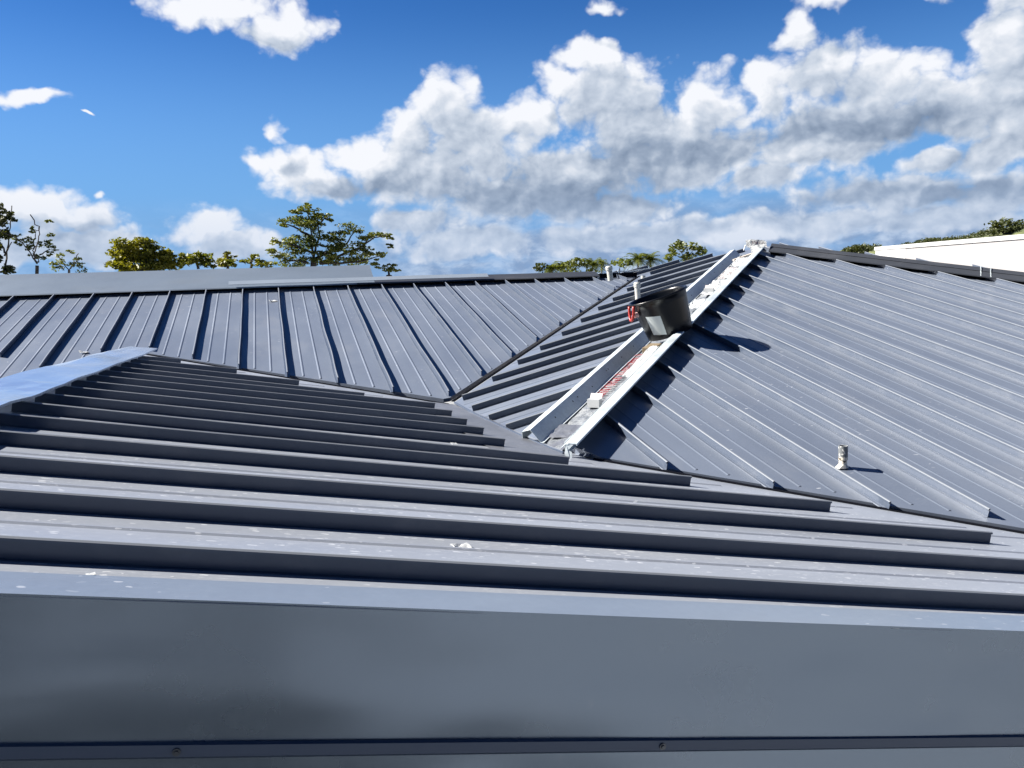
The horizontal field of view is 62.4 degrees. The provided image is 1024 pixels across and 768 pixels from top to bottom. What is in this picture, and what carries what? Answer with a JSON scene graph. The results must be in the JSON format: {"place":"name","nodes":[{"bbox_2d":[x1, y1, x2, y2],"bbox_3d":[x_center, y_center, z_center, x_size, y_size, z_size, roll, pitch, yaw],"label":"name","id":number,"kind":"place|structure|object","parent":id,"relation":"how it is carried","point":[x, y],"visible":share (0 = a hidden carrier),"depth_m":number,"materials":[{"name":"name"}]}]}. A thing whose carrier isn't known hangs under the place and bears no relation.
{"place":"outdoors","nodes":[
{"label":"outdoors","id":0,"kind":"place"},
{"bbox_2d":[444,352,527,403],"bbox_3d":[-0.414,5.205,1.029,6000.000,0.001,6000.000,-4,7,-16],"label":"ground","id":1,"kind":"structure","parent":0,"point":[449,402],"depth_m":37.95,"materials":[{"name":"plant"}]},
{"bbox_2d":[0,202,17,274],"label":"thin tree","id":2,"kind":"object","parent":1,"relation":"on","point":[5,267],"visible":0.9,"depth_m":17.00,"materials":[{"name":"green plant"}]},
{"bbox_2d":[0,214,58,273],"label":"thin tree","id":3,"kind":"object","parent":1,"relation":"on","point":[34,256],"visible":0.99,"depth_m":16.97,"materials":[{"name":"green plant"}]},
{"bbox_2d":[49,249,87,272],"bbox_3d":[-9.120,0.279,17.881,0.757,6.184,0.469,-4,7,-16],"label":"thin tree","id":4,"kind":"object","parent":1,"relation":"on","point":[60,262],"visible":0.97,"depth_m":17.47,"materials":[{"name":"green plant"}]},
{"bbox_2d":[104,236,186,271],"bbox_3d":[-9.455,-0.509,22.337,2.218,6.693,1.183,-1,7,9],"label":"bushy tree","id":5,"kind":"object","parent":1,"relation":"on","point":[148,256],"visible":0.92,"depth_m":21.81,"materials":[{"name":"green plant"}]},
{"bbox_2d":[175,250,217,268],"bbox_3d":[-8.362,-0.426,22.834,1.147,6.336,0.821,-8,9,-41],"label":"bushy tree","id":6,"kind":"object","parent":1,"relation":"on","point":[202,259],"visible":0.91,"depth_m":22.45,"materials":[{"name":"green plant"}]},
{"bbox_2d":[214,251,237,268],"bbox_3d":[-7.335,-0.373,22.361,0.672,6.281,0.707,-2,7,1],"label":"bushy tree","id":7,"kind":"object","parent":1,"relation":"on","point":[224,262],"visible":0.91,"depth_m":21.97,"materials":[{"name":"green plant"}]},
{"bbox_2d":[239,254,277,267],"bbox_3d":[-6.566,-0.347,22.293,1.044,6.195,0.595,-1,7,7],"label":"bushy tree","id":8,"kind":"object","parent":1,"relation":"on","point":[261,264],"visible":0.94,"depth_m":21.97,"materials":[{"name":"green plant"}]},
{"bbox_2d":[264,202,394,268],"bbox_3d":[-5.062,-1.380,24.291,3.690,7.654,1.336,-2,7,-1],"label":"spreading tree","id":9,"kind":"object","parent":1,"relation":"on","point":[308,240],"visible":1,"depth_m":23.91,"materials":[{"name":"green plant"}]},
{"bbox_2d":[382,263,400,275],"bbox_3d":[-3.327,-0.532,24.325,0.689,5.854,0.470,-7,9,-36],"label":"bushy tree","id":10,"kind":"object","parent":1,"relation":"on","point":[391,268],"visible":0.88,"depth_m":23.91,"materials":[{"name":"green plant"}]},
{"bbox_2d":[533,263,553,272],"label":"bushy tree","id":11,"kind":"object","parent":1,"relation":"on","point":[537,267],"visible":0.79,"depth_m":104.83,"materials":[{"name":"green plant"}]},
{"bbox_2d":[536,261,565,272],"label":"palm tree","id":12,"kind":"object","parent":1,"relation":"on","point":[553,269],"visible":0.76,"depth_m":104.62,"materials":[{"name":"green plant"}]},
{"bbox_2d":[545,257,601,272],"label":"bushy tree","id":13,"kind":"object","parent":1,"relation":"on","point":[574,263],"visible":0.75,"depth_m":104.68,"materials":[{"name":"green plant"}]},
{"bbox_2d":[580,257,606,272],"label":"palm tree","id":14,"kind":"object","parent":1,"relation":"on","point":[590,260],"visible":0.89,"depth_m":104.48,"materials":[{"name":"green plant"}]},
{"bbox_2d":[595,258,610,273],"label":"palm tree","id":15,"kind":"object","parent":1,"relation":"on","point":[604,261],"visible":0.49,"depth_m":117.89,"materials":[{"name":"green plant"}]},
{"bbox_2d":[610,258,632,272],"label":"bushy tree","id":16,"kind":"object","parent":1,"relation":"on","point":[619,262],"visible":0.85,"depth_m":104.87,"materials":[{"name":"green plant"}]},
{"bbox_2d":[622,253,653,270],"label":"palm tree","id":17,"kind":"object","parent":1,"relation":"on","point":[635,259],"visible":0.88,"depth_m":104.67,"materials":[{"name":"green plant"}]},
{"bbox_2d":[639,251,665,267],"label":"palm tree","id":18,"kind":"object","parent":1,"relation":"on","point":[653,255],"visible":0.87,"depth_m":104.64,"materials":[{"name":"green plant"}]},
{"bbox_2d":[664,239,707,261],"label":"round tree","id":19,"kind":"object","parent":1,"relation":"on","point":[679,244],"visible":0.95,"depth_m":59.87,"materials":[{"name":"green plant"}]},
{"bbox_2d":[0,242,1023,767],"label":"metal roofed building","id":20,"kind":"structure","parent":0,"point":[246,500],"depth_m":2.60,"materials":[{"name":"metal"}]},
{"bbox_2d":[451,542,471,547],"bbox_3d":[-0.131,0.426,2.212,0.049,0.016,0.038,-6,8,-32],"label":"scrap","id":21,"kind":"object","parent":20,"relation":"on","point":[466,545],"visible":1,"depth_m":2.22,"materials":[{"name":"grey"}]},
{"bbox_2d":[549,439,564,450],"bbox_3d":[0.234,0.359,4.700,0.230,0.056,0.192,-6,8,-27],"label":"foil flap","id":22,"kind":"object","parent":20,"relation":"on","point":[560,443],"visible":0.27,"depth_m":4.76,"materials":[{"name":"metal"}]},
{"bbox_2d":[549,424,580,437],"bbox_3d":[0.327,0.275,4.930,0.177,0.046,0.209,1,8,24],"label":"torn sheet","id":23,"kind":"object","parent":20,"relation":"on","point":[563,430],"visible":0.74,"depth_m":4.93,"materials":[{"name":"metal"}]},
{"bbox_2d":[587,393,602,407],"bbox_3d":[0.522,0.103,5.316,0.080,0.082,0.070,2,8,27],"label":"carton piece","id":24,"kind":"object","parent":20,"relation":"on","point":[594,400],"visible":0.9,"depth_m":5.30,"materials":[{"name":"grey cardboard"}]},
{"bbox_2d":[605,266,612,280],"bbox_3d":[1.239,-1.406,10.743,0.101,0.192,0.090,-4,7,-16],"label":"vent pipe","id":25,"kind":"object","parent":20,"relation":"on","point":[609,269],"visible":1,"depth_m":10.71,"materials":[{"name":"white plastic"}]},
{"bbox_2d":[619,268,650,271],"bbox_3d":[1.486,-1.387,10.300,0.400,0.041,0.062,-2,7,0],"label":"metal strip","id":26,"kind":"object","parent":20,"relation":"on","point":[634,270],"visible":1,"depth_m":10.27,"materials":[{"name":"metal"}]},
{"bbox_2d":[634,282,640,299],"bbox_3d":[1.389,-1.027,9.371,0.079,0.203,0.078,-4,7,-16],"label":"vent pipe","id":27,"kind":"object","parent":20,"relation":"on","point":[637,285],"visible":0.94,"depth_m":9.35,"materials":[{"name":"white plastic"}]},
{"bbox_2d":[623,346,658,376],"bbox_3d":[0.922,-0.167,6.018,0.073,0.150,0.762,1,8,24],"label":"torn sheet","id":28,"kind":"object","parent":20,"relation":"on","point":[640,361],"visible":0.92,"depth_m":6.01,"materials":[{"name":"grey paper"}]},
{"bbox_2d":[642,343,661,353],"bbox_3d":[1.062,-0.265,6.399,0.095,0.074,0.175,2,8,31],"label":"wooden block","id":29,"kind":"object","parent":20,"relation":"on","point":[645,348],"depth_m":6.38,"materials":[{"name":"brown wood"}]},
{"bbox_2d":[628,285,691,340],"bbox_3d":[1.155,-0.552,6.596,0.506,0.428,0.441,-4,7,-16],"label":"bucket","id":30,"kind":"object","parent":20,"relation":"on","point":[663,314],"visible":0.99,"depth_m":6.46,"materials":[{"name":"black plastic"}]},
{"bbox_2d":[689,299,705,308],"bbox_3d":[1.713,-0.742,7.800,0.135,0.081,0.352,1,8,25],"label":"torn sheet","id":31,"kind":"object","parent":20,"relation":"on","point":[695,303],"visible":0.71,"depth_m":7.81,"materials":[{"name":"grey paper"}]},
{"bbox_2d":[704,285,714,292],"bbox_3d":[1.948,-0.934,8.344,0.095,0.085,0.080,1,8,24],"label":"carton piece","id":32,"kind":"object","parent":20,"relation":"on","point":[709,288],"visible":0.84,"depth_m":8.32,"materials":[{"name":"grey cardboard"}]},
{"bbox_2d":[699,279,725,294],"bbox_3d":[2.032,-0.976,8.509,0.146,0.147,0.676,1,8,25],"label":"torn sheet","id":33,"kind":"object","parent":20,"relation":"on","point":[717,283],"visible":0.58,"depth_m":8.61,"materials":[{"name":"grey paper"}]},
{"bbox_2d":[718,267,737,278],"bbox_3d":[2.365,-1.213,9.212,0.136,0.128,0.610,1,8,25],"label":"torn sheet","id":34,"kind":"object","parent":20,"relation":"on","point":[728,272],"visible":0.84,"depth_m":9.20,"materials":[{"name":"grey paper"}]},
{"bbox_2d":[730,257,746,266],"bbox_3d":[2.648,-1.425,9.835,0.135,0.118,0.532,1,8,24],"label":"torn sheet","id":35,"kind":"object","parent":20,"relation":"on","point":[738,261],"visible":0.87,"depth_m":9.82,"materials":[{"name":"grey paper"}]},
{"bbox_2d":[732,253,751,260],"bbox_3d":[2.758,-1.515,10.079,0.268,0.094,0.041,-4,7,-16],"label":"timber offcut","id":36,"kind":"object","parent":20,"relation":"on","point":[747,255],"visible":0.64,"depth_m":10.06,"materials":[{"name":"beige wood"}]},
{"bbox_2d":[743,239,766,252],"bbox_3d":[2.938,-1.664,10.162,0.304,0.173,0.231,-2,7,-1],"label":"plastic wrap","id":37,"kind":"object","parent":20,"relation":"on","point":[752,245],"visible":0.97,"depth_m":10.22,"materials":[{"name":"grey plastic"}]},
{"bbox_2d":[836,445,848,468],"bbox_3d":[1.723,0.383,4.411,0.079,0.122,0.056,-4,7,-16],"label":"vent pipe","id":38,"kind":"object","parent":20,"relation":"on","point":[842,454],"visible":0.98,"depth_m":4.39,"materials":[{"name":"white metal"}]},
{"bbox_2d":[0,0,1023,276],"label":"sky","id":39,"kind":"structure","parent":0,"point":[484,136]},
{"bbox_2d":[841,248,875,253],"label":"hill","id":40,"kind":"structure","parent":0,"point":[872,251],"depth_m":354.63,"materials":[{"name":"beige"}]},
{"bbox_2d":[842,243,881,253],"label":"distant wood","id":41,"kind":"object","parent":40,"relation":"on","point":[858,248],"visible":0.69,"depth_m":356.73,"materials":[{"name":"green plant"}]},
{"bbox_2d":[874,234,1023,271],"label":"white building","id":42,"kind":"structure","parent":0,"point":[1003,252],"depth_m":24.05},
{"bbox_2d":[972,227,1023,237],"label":"hill","id":43,"kind":"structure","parent":0,"point":[1019,231],"depth_m":399.43,"materials":[{"name":"green plant"}]},
{"bbox_2d":[900,223,1023,244],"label":"distant wood","id":44,"kind":"object","parent":43,"relation":"on","point":[968,236],"visible":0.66,"depth_m":398.59,"materials":[{"name":"green plant"}]},
{"bbox_2d":[982,217,1023,235],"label":"hilltop tree","id":45,"kind":"object","parent":43,"relation":"on","point":[1002,223],"visible":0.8,"depth_m":400.27,"materials":[{"name":"green plant"}]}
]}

